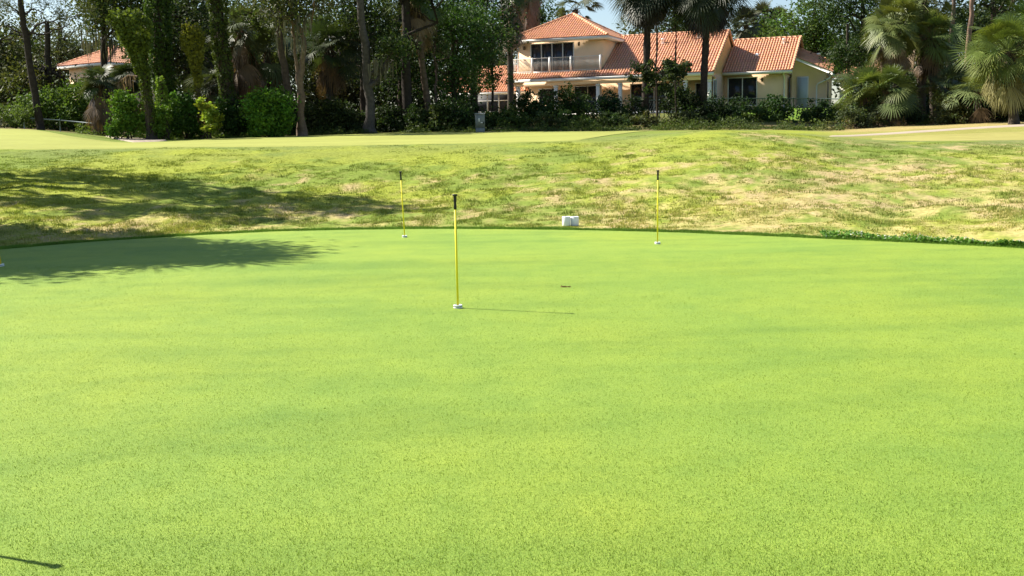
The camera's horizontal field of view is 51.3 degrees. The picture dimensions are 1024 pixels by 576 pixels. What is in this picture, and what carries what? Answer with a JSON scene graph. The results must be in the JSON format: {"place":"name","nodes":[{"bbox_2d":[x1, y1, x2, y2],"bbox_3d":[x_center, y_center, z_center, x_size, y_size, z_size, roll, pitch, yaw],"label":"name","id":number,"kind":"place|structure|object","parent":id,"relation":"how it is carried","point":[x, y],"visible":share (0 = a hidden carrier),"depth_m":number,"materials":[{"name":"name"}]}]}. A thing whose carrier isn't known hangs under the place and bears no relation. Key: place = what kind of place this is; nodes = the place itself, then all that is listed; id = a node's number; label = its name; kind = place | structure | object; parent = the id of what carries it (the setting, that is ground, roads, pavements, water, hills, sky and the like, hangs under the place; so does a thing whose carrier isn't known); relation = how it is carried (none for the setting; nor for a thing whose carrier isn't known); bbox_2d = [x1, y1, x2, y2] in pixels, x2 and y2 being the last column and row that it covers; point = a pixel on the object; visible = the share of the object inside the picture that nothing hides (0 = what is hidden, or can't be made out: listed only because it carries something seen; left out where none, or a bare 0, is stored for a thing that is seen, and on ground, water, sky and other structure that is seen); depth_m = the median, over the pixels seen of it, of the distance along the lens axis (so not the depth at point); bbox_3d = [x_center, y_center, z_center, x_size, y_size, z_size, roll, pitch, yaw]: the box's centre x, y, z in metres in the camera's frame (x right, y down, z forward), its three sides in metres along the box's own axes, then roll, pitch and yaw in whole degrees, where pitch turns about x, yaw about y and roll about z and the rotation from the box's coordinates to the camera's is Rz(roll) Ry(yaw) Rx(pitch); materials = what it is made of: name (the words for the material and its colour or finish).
{"place":"outdoors","nodes":[
{"label":"outdoors","id":0,"kind":"place"},
{"bbox_2d":[0,106,1023,245],"bbox_3d":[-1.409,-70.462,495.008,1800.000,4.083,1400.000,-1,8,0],"label":"rough ground","id":1,"kind":"structure","parent":0,"point":[297,157],"depth_m":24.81,"materials":[{"name":"plant"}]},
{"bbox_2d":[0,103,44,128],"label":"arching shrub","id":2,"kind":"object","parent":1,"relation":"on","point":[15,123],"visible":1,"depth_m":49.83,"materials":[{"name":"green plant"}]},
{"bbox_2d":[0,2,68,109],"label":"oak tree","id":3,"kind":"object","parent":1,"relation":"on","point":[6,28],"visible":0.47,"depth_m":61.84,"materials":[{"name":"green plant"}]},
{"bbox_2d":[0,23,86,127],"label":"oak tree","id":4,"kind":"object","parent":1,"relation":"on","point":[45,72],"visible":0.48,"depth_m":60.41,"materials":[{"name":"green plant"}]},
{"bbox_2d":[0,0,96,129],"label":"pine tree","id":5,"kind":"object","parent":1,"relation":"on","point":[26,34],"visible":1,"depth_m":49.81,"materials":[{"name":"green plant"}]},
{"bbox_2d":[6,78,112,130],"bbox_3d":[-23.956,-9.547,56.187,5.902,3.401,3.529,-1,8,0],"label":"shrub","id":6,"kind":"object","parent":1,"relation":"on","point":[71,103],"visible":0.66,"depth_m":55.61,"materials":[{"name":"green plant"}]},
{"bbox_2d":[1,5,118,86],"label":"oak tree","id":7,"kind":"object","parent":1,"relation":"on","point":[72,48],"visible":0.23,"depth_m":93.42,"materials":[{"name":"green plant"}]},
{"bbox_2d":[77,64,118,135],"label":"fan palm","id":8,"kind":"object","parent":1,"relation":"on","point":[95,114],"visible":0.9,"depth_m":51.78,"materials":[{"name":"green plant"}]},
{"bbox_2d":[57,45,154,114],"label":"stucco house","id":9,"kind":"structure","parent":1,"relation":"on","point":[81,62],"depth_m":82.72,"materials":[{"name":"tile"}]},
{"bbox_2d":[50,0,184,112],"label":"oak tree","id":10,"kind":"object","parent":1,"relation":"on","point":[102,9],"visible":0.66,"depth_m":58.48,"materials":[{"name":"green plant"}]},
{"bbox_2d":[97,87,145,138],"bbox_3d":[-17.761,-8.022,49.289,2.558,2.524,2.178,-1,8,0],"label":"shrub","id":11,"kind":"object","parent":1,"relation":"on","point":[127,118],"visible":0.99,"depth_m":48.94,"materials":[{"name":"green plant"}]},
{"bbox_2d":[103,61,143,135],"bbox_3d":[-19.483,-9.446,53.532,2.556,3.938,3.493,-1,8,0],"label":"fan palm","id":12,"kind":"object","parent":1,"relation":"on","point":[128,83],"visible":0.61,"depth_m":53.56,"materials":[{"name":"green plant"}]},
{"bbox_2d":[105,4,157,138],"bbox_3d":[-17.181,-9.635,48.636,2.269,6.386,1.832,-1,8,0],"label":"vine covered trunk","id":13,"kind":"object","parent":1,"relation":"on","point":[133,31],"visible":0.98,"depth_m":48.12,"materials":[{"name":"green plant"}]},
{"bbox_2d":[145,102,173,139],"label":"shrub","id":14,"kind":"object","parent":1,"relation":"on","point":[160,112],"visible":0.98,"depth_m":48.93,"materials":[{"name":"green plant"}]},
{"bbox_2d":[142,0,181,136],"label":"vine covered trunk","id":15,"kind":"object","parent":1,"relation":"on","point":[160,64],"visible":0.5,"depth_m":50.55,"materials":[{"name":"green plant"}]},
{"bbox_2d":[154,75,173,139],"bbox_3d":[-16.295,-8.265,49.794,0.944,3.308,0.840,5,10,38],"label":"vine covered trunk","id":16,"kind":"object","parent":1,"relation":"on","point":[161,90],"visible":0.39,"depth_m":49.56,"materials":[{"name":"green plant"}]},
{"bbox_2d":[111,0,255,96],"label":"oak tree","id":17,"kind":"object","parent":1,"relation":"on","point":[180,13],"visible":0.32,"depth_m":63.60,"materials":[{"name":"green plant"}]},
{"bbox_2d":[168,90,206,138],"bbox_3d":[-15.418,-8.144,50.152,2.330,2.444,1.906,-1,8,0],"label":"shrub","id":18,"kind":"object","parent":1,"relation":"on","point":[184,115],"visible":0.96,"depth_m":49.91,"materials":[{"name":"green plant"}]},
{"bbox_2d":[179,18,206,138],"bbox_3d":[-14.861,-9.669,50.066,1.237,5.861,1.136,7,11,43],"label":"vine covered trunk","id":19,"kind":"object","parent":1,"relation":"on","point":[193,33],"visible":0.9,"depth_m":49.69,"materials":[{"name":"green plant"}]},
{"bbox_2d":[182,67,233,135],"bbox_3d":[-15.168,-9.533,54.159,3.244,3.945,3.018,4,10,32],"label":"fan palm","id":20,"kind":"object","parent":1,"relation":"on","point":[210,91],"visible":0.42,"depth_m":53.69,"materials":[{"name":"green plant"}]},
{"bbox_2d":[193,95,224,138],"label":"shrub","id":21,"kind":"object","parent":1,"relation":"on","point":[210,117],"visible":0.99,"depth_m":48.91,"materials":[{"name":"green plant"}]},
{"bbox_2d":[205,0,238,136],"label":"vine covered trunk","id":22,"kind":"object","parent":1,"relation":"on","point":[221,53],"visible":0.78,"depth_m":50.67,"materials":[{"name":"green plant"}]},
{"bbox_2d":[213,94,253,137],"bbox_3d":[-13.258,-8.333,50.861,2.847,2.552,2.364,-5,9,-28],"label":"shrub","id":23,"kind":"object","parent":1,"relation":"on","point":[231,124],"visible":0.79,"depth_m":50.44,"materials":[{"name":"green plant"}]},
{"bbox_2d":[151,35,320,108],"bbox_3d":[-16.283,-12.444,63.402,11.515,6.399,7.886,4,9,31],"label":"oak tree","id":24,"kind":"object","parent":1,"relation":"on","point":[208,61],"visible":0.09,"depth_m":62.96,"materials":[{"name":"green plant"}]},
{"bbox_2d":[206,0,276,135],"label":"fan palm","id":25,"kind":"object","parent":1,"relation":"on","point":[245,77],"visible":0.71,"depth_m":53.60,"materials":[{"name":"green plant"}]},
{"bbox_2d":[234,23,300,102],"bbox_3d":[-12.868,-11.018,56.055,4.117,6.171,4.725,-1,8,0],"label":"fan palm","id":26,"kind":"object","parent":1,"relation":"on","point":[269,66],"visible":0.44,"depth_m":55.50,"materials":[{"name":"green plant"}]},
{"bbox_2d":[235,81,305,136],"bbox_3d":[-11.388,-8.204,49.575,3.279,2.872,2.628,-1,8,0],"label":"shrub","id":27,"kind":"object","parent":1,"relation":"on","point":[269,115],"visible":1,"depth_m":49.36,"materials":[{"name":"green plant"}]},
{"bbox_2d":[226,0,329,135],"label":"old trunk tree","id":28,"kind":"object","parent":1,"relation":"on","point":[284,71],"visible":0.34,"depth_m":51.82,"materials":[{"name":"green plant"}]},
{"bbox_2d":[248,0,349,135],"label":"old trunk tree","id":29,"kind":"object","parent":1,"relation":"on","point":[294,16],"visible":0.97,"depth_m":49.35,"materials":[{"name":"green plant"}]},
{"bbox_2d":[304,100,333,132],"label":"shrub","id":30,"kind":"object","parent":1,"relation":"on","point":[310,112],"visible":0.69,"depth_m":53.35,"materials":[{"name":"green plant"}]},
{"bbox_2d":[0,129,644,149],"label":"fairway","id":31,"kind":"structure","parent":1,"relation":"on","point":[23,139],"depth_m":38.58,"materials":[{"name":"plant"}]},
{"bbox_2d":[289,17,361,130],"bbox_3d":[-9.708,-11.302,56.778,4.617,6.287,3.832,-7,10,-35],"label":"fan palm","id":32,"kind":"object","parent":1,"relation":"on","point":[330,79],"visible":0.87,"depth_m":56.43,"materials":[{"name":"green plant"}]},
{"bbox_2d":[313,94,360,133],"bbox_3d":[-8.961,-8.813,53.799,2.798,2.274,2.482,-1,8,0],"label":"shrub","id":33,"kind":"object","parent":1,"relation":"on","point":[333,107],"visible":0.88,"depth_m":53.31,"materials":[{"name":"green plant"}]},
{"bbox_2d":[290,49,392,115],"bbox_3d":[-10.268,-12.343,65.186,7.506,7.610,8.306,-1,8,0],"label":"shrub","id":34,"kind":"object","parent":1,"relation":"on","point":[354,98],"visible":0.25,"depth_m":63.40,"materials":[{"name":"green plant"}]},
{"bbox_2d":[295,0,415,120],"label":"oak tree","id":35,"kind":"object","parent":1,"relation":"on","point":[347,15],"visible":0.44,"depth_m":58.10,"materials":[{"name":"green plant"}]},
{"bbox_2d":[334,103,378,131],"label":"shrub","id":36,"kind":"object","parent":1,"relation":"on","point":[356,125],"visible":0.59,"depth_m":53.29,"materials":[{"name":"green plant"}]},
{"bbox_2d":[361,97,410,132],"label":"shrub","id":37,"kind":"object","parent":1,"relation":"on","point":[386,123],"visible":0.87,"depth_m":53.45,"materials":[{"name":"green plant"}]},
{"bbox_2d":[357,0,430,133],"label":"old trunk tree","id":38,"kind":"object","parent":1,"relation":"on","point":[392,50],"visible":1,"depth_m":51.70,"materials":[{"name":"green plant"}]},
{"bbox_2d":[342,0,465,119],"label":"oak tree","id":39,"kind":"object","parent":1,"relation":"on","point":[398,91],"visible":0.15,"depth_m":61.66,"materials":[{"name":"green plant"}]},
{"bbox_2d":[373,0,447,111],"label":"tree","id":40,"kind":"object","parent":1,"relation":"on","point":[418,20],"visible":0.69,"depth_m":54.55,"materials":[{"name":"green plant"}]},
{"bbox_2d":[355,0,471,128],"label":"old trunk tree","id":41,"kind":"object","parent":1,"relation":"on","point":[406,87],"visible":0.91,"depth_m":53.53,"materials":[{"name":"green plant"}]},
{"bbox_2d":[399,103,444,131],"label":"shrub","id":42,"kind":"object","parent":1,"relation":"on","point":[414,115],"visible":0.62,"depth_m":53.41,"materials":[{"name":"green plant"}]},
{"bbox_2d":[374,45,494,118],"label":"oak tree","id":43,"kind":"object","parent":1,"relation":"on","point":[419,103],"visible":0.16,"depth_m":67.09,"materials":[{"name":"green plant"}]},
{"bbox_2d":[420,98,462,131],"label":"shrub","id":44,"kind":"object","parent":1,"relation":"on","point":[437,111],"visible":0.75,"depth_m":53.32,"materials":[{"name":"green plant"}]},
{"bbox_2d":[427,24,461,102],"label":"old trunk tree","id":45,"kind":"object","parent":1,"relation":"on","point":[434,56],"visible":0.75,"depth_m":56.07,"materials":[{"name":"green plant"}]},
{"bbox_2d":[434,94,479,130],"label":"shrub","id":46,"kind":"object","parent":1,"relation":"on","point":[464,113],"visible":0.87,"depth_m":53.50,"materials":[{"name":"green plant"}]},
{"bbox_2d":[402,0,519,111],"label":"oak tree","id":47,"kind":"object","parent":1,"relation":"on","point":[455,24],"visible":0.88,"depth_m":57.73,"materials":[{"name":"green plant"}]},
{"bbox_2d":[432,0,537,112],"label":"oak tree","id":48,"kind":"object","parent":1,"relation":"on","point":[505,22],"visible":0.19,"depth_m":66.27,"materials":[{"name":"green plant"}]},
{"bbox_2d":[450,65,528,112],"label":"stucco house","id":49,"kind":"structure","parent":1,"relation":"on","point":[500,97],"depth_m":91.22,"materials":[{"name":"tile"}]},
{"bbox_2d":[462,23,521,111],"bbox_3d":[-1.378,-12.774,63.593,3.278,6.368,4.977,-5,9,-23],"label":"oak tree","id":50,"kind":"object","parent":1,"relation":"on","point":[491,84],"visible":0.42,"depth_m":62.88,"materials":[{"name":"green plant"}]},
{"bbox_2d":[0,66,1021,134],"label":"undergrowth","id":51,"kind":"object","parent":1,"relation":"on","point":[2,120],"visible":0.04,"depth_m":61.11,"materials":[{"name":"green plant"}]},
{"bbox_2d":[0,229,1023,575],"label":"putting green","id":52,"kind":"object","parent":1,"relation":"on","point":[290,253],"visible":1,"depth_m":6.58,"materials":[{"name":"green plant"}]},
{"bbox_2d":[0,225,1023,248],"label":"fringe grass","id":53,"kind":"structure","parent":1,"relation":"on","point":[758,233],"depth_m":17.97,"materials":[{"name":"green plant"}]},
{"bbox_2d":[0,0,1023,107],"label":"distant woods","id":54,"kind":"object","parent":1,"relation":"on","point":[503,63],"visible":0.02,"depth_m":109.36,"materials":[{"name":"green plant"}]},
{"bbox_2d":[497,109,532,128],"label":"shrub","id":55,"kind":"object","parent":1,"relation":"on","point":[513,120],"visible":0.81,"depth_m":57.06,"materials":[{"name":"green plant"}]},
{"bbox_2d":[499,0,535,108],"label":"fan palm","id":56,"kind":"object","parent":1,"relation":"on","point":[510,92],"visible":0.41,"depth_m":81.73,"materials":[{"name":"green plant"}]},
{"bbox_2d":[498,88,544,124],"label":"shrub","id":57,"kind":"object","parent":1,"relation":"on","point":[520,103],"visible":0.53,"depth_m":61.29,"materials":[{"name":"green plant"}]},
{"bbox_2d":[519,0,548,105],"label":"fan palm","id":58,"kind":"object","parent":1,"relation":"on","point":[531,15],"visible":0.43,"depth_m":89.06,"materials":[{"name":"green plant"}]},
{"bbox_2d":[74,113,1023,138],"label":"edge weeds","id":59,"kind":"object","parent":1,"relation":"on","point":[754,125],"visible":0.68,"depth_m":52.20,"materials":[{"name":"green plant"}]},
{"bbox_2d":[530,110,571,127],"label":"shrub","id":60,"kind":"object","parent":1,"relation":"on","point":[548,119],"visible":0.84,"depth_m":56.94,"materials":[{"name":"green plant"}]},
{"bbox_2d":[531,81,587,119],"bbox_3d":[2.706,-10.509,61.018,3.242,2.671,2.230,-1,8,0],"label":"shrub","id":61,"kind":"object","parent":1,"relation":"on","point":[565,94],"visible":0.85,"depth_m":60.76,"materials":[{"name":"green plant"}]},
{"bbox_2d":[554,109,594,127],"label":"shrub","id":62,"kind":"object","parent":1,"relation":"on","point":[587,121],"visible":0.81,"depth_m":57.05,"materials":[{"name":"green plant"}]},
{"bbox_2d":[553,0,604,19],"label":"fan palm","id":63,"kind":"object","parent":1,"relation":"on","point":[562,12],"visible":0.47,"depth_m":93.27,"materials":[{"name":"green plant"}]},
{"bbox_2d":[584,87,631,117],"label":"shrub","id":64,"kind":"object","parent":1,"relation":"on","point":[613,103],"visible":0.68,"depth_m":62.91,"materials":[{"name":"green plant"}]},
{"bbox_2d":[589,110,633,127],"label":"shrub","id":65,"kind":"object","parent":1,"relation":"on","point":[616,119],"visible":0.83,"depth_m":57.06,"materials":[{"name":"green plant"}]},
{"bbox_2d":[610,91,652,124],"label":"shrub","id":66,"kind":"object","parent":1,"relation":"on","point":[629,106],"visible":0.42,"depth_m":61.50,"materials":[{"name":"green plant"}]},
{"bbox_2d":[608,0,686,123],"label":"fan palm","id":67,"kind":"object","parent":1,"relation":"on","point":[646,16],"visible":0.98,"depth_m":60.88,"materials":[{"name":"green plant"}]},
{"bbox_2d":[629,110,675,126],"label":"shrub","id":68,"kind":"object","parent":1,"relation":"on","point":[654,120],"visible":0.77,"depth_m":57.11,"materials":[{"name":"green plant"}]},
{"bbox_2d":[624,24,695,115],"bbox_3d":[8.256,-11.710,58.608,3.434,5.708,3.723,3,9,27],"label":"oak tree","id":69,"kind":"object","parent":1,"relation":"on","point":[670,71],"visible":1,"depth_m":58.04,"materials":[{"name":"green plant"}]},
{"bbox_2d":[653,80,694,121],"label":"shrub","id":70,"kind":"object","parent":1,"relation":"on","point":[665,108],"visible":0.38,"depth_m":62.17,"materials":[{"name":"green plant"}]},
{"bbox_2d":[513,12,838,114],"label":"stucco house","id":71,"kind":"structure","parent":1,"relation":"on","point":[586,55],"depth_m":82.28,"materials":[{"name":"paint"}]},
{"bbox_2d":[530,42,574,72],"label":"balcony door","id":72,"kind":"structure","parent":71,"relation":"in","point":[559,49],"depth_m":83.47,"materials":[{"name":"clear glass"}]},
{"bbox_2d":[630,83,666,111],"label":"porch door","id":73,"kind":"structure","parent":71,"relation":"in","point":[633,87],"depth_m":82.46,"materials":[{"name":"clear glass"}]},
{"bbox_2d":[727,77,757,105],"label":"window","id":74,"kind":"structure","parent":71,"relation":"in","point":[740,85],"depth_m":81.52,"materials":[{"name":"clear glass"}]},
{"bbox_2d":[796,76,808,107],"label":"window","id":75,"kind":"structure","parent":71,"relation":"in","point":[802,82],"depth_m":82.10,"materials":[{"name":"glass"}]},
{"bbox_2d":[667,91,715,120],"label":"shrub","id":76,"kind":"object","parent":1,"relation":"on","point":[693,105],"visible":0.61,"depth_m":60.81,"materials":[{"name":"green plant"}]},
{"bbox_2d":[665,0,753,117],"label":"fan palm","id":77,"kind":"object","parent":1,"relation":"on","point":[704,19],"visible":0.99,"depth_m":59.97,"materials":[{"name":"green plant"}]},
{"bbox_2d":[706,90,744,121],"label":"shrub","id":78,"kind":"object","parent":1,"relation":"on","point":[719,106],"visible":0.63,"depth_m":61.74,"materials":[{"name":"green plant"}]},
{"bbox_2d":[729,3,766,38],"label":"fan palm","id":79,"kind":"object","parent":1,"relation":"on","point":[743,33],"visible":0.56,"depth_m":96.21,"materials":[{"name":"green plant"}]},
{"bbox_2d":[741,104,784,122],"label":"shrub","id":80,"kind":"object","parent":1,"relation":"on","point":[757,111],"visible":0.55,"depth_m":61.42,"materials":[{"name":"green plant"}]},
{"bbox_2d":[758,93,795,120],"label":"shrub","id":81,"kind":"object","parent":1,"relation":"on","point":[774,105],"visible":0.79,"depth_m":62.32,"materials":[{"name":"green plant"}]},
{"bbox_2d":[749,0,866,80],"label":"oak tree","id":82,"kind":"object","parent":1,"relation":"on","point":[812,32],"visible":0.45,"depth_m":88.52,"materials":[{"name":"green plant"}]},
{"bbox_2d":[786,98,838,123],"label":"shrub","id":83,"kind":"object","parent":1,"relation":"on","point":[814,112],"visible":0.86,"depth_m":60.77,"materials":[{"name":"green plant"}]},
{"bbox_2d":[818,24,876,106],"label":"oak tree","id":84,"kind":"object","parent":1,"relation":"on","point":[849,53],"visible":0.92,"depth_m":71.14,"materials":[{"name":"green plant"}]},
{"bbox_2d":[793,0,909,93],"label":"oak tree","id":85,"kind":"object","parent":1,"relation":"on","point":[849,8],"visible":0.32,"depth_m":81.25,"materials":[{"name":"green plant"}]},
{"bbox_2d":[832,103,880,128],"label":"shrub","id":86,"kind":"object","parent":1,"relation":"on","point":[862,119],"visible":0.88,"depth_m":53.50,"materials":[{"name":"green plant"}]},
{"bbox_2d":[830,62,893,112],"bbox_3d":[18.550,-9.974,55.651,3.293,3.762,4.104,5,10,38],"label":"palmetto","id":87,"kind":"object","parent":1,"relation":"on","point":[869,74],"visible":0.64,"depth_m":55.57,"materials":[{"name":"green plant"}]},
{"bbox_2d":[846,63,921,125],"bbox_3d":[19.305,-9.371,54.757,3.898,4.337,3.733,-1,8,0],"label":"palmetto","id":88,"kind":"object","parent":1,"relation":"on","point":[905,101],"visible":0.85,"depth_m":54.04,"materials":[{"name":"green plant"}]},
{"bbox_2d":[859,0,934,108],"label":"fan palm","id":89,"kind":"object","parent":1,"relation":"on","point":[893,47],"visible":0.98,"depth_m":55.31,"materials":[{"name":"green plant"}]},
{"bbox_2d":[898,105,934,124],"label":"shrub","id":90,"kind":"object","parent":1,"relation":"on","point":[916,116],"visible":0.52,"depth_m":55.54,"materials":[{"name":"green plant"}]},
{"bbox_2d":[817,229,1023,246],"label":"clover patch","id":91,"kind":"object","parent":1,"relation":"on","point":[867,235],"visible":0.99,"depth_m":15.26,"materials":[{"name":"green plant"}]},
{"bbox_2d":[886,0,955,113],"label":"fan palm","id":92,"kind":"object","parent":1,"relation":"on","point":[946,7],"visible":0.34,"depth_m":57.36,"materials":[{"name":"green plant"}]},
{"bbox_2d":[854,0,1000,91],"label":"oak tree","id":93,"kind":"object","parent":1,"relation":"on","point":[962,19],"visible":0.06,"depth_m":69.65,"materials":[{"name":"green plant"}]},
{"bbox_2d":[909,8,970,117],"bbox_3d":[22.515,-11.810,57.055,3.412,6.198,3.496,1,8,14],"label":"fan palm","id":94,"kind":"object","parent":1,"relation":"on","point":[935,55],"visible":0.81,"depth_m":56.23,"materials":[{"name":"green plant"}]},
{"bbox_2d":[915,64,973,119],"bbox_3d":[22.570,-9.658,55.226,3.530,3.926,3.177,-6,9,-30],"label":"palmetto","id":95,"kind":"object","parent":1,"relation":"on","point":[952,72],"visible":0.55,"depth_m":55.06,"materials":[{"name":"green plant"}]},
{"bbox_2d":[872,131,1023,140],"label":"fairway","id":96,"kind":"structure","parent":1,"relation":"on","point":[984,136],"depth_m":40.66,"materials":[{"name":"plant"}]},
{"bbox_2d":[930,90,977,124],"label":"shrub","id":97,"kind":"object","parent":1,"relation":"on","point":[955,113],"visible":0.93,"depth_m":53.63,"materials":[{"name":"green plant"}]},
{"bbox_2d":[943,66,1000,123],"bbox_3d":[23.157,-9.319,53.209,3.204,3.535,3.101,-1,8,0],"label":"palmetto","id":98,"kind":"object","parent":1,"relation":"on","point":[979,114],"visible":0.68,"depth_m":52.97,"materials":[{"name":"green plant"}]},
{"bbox_2d":[946,0,1023,68],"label":"oak tree","id":99,"kind":"object","parent":1,"relation":"on","point":[994,6],"visible":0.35,"depth_m":68.29,"materials":[{"name":"green plant"}]},
{"bbox_2d":[948,10,1023,123],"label":"fan palm","id":100,"kind":"object","parent":1,"relation":"on","point":[1003,83],"visible":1,"depth_m":49.10,"materials":[{"name":"green plant"}]},
{"bbox_2d":[0,0,1023,105],"label":"sky","id":101,"kind":"structure","parent":0,"point":[604,16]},
{"bbox_2d":[829,124,1023,136],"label":"cart path","id":102,"kind":"structure","parent":0,"point":[965,128],"depth_m":46.89,"materials":[{"name":"concrete"}]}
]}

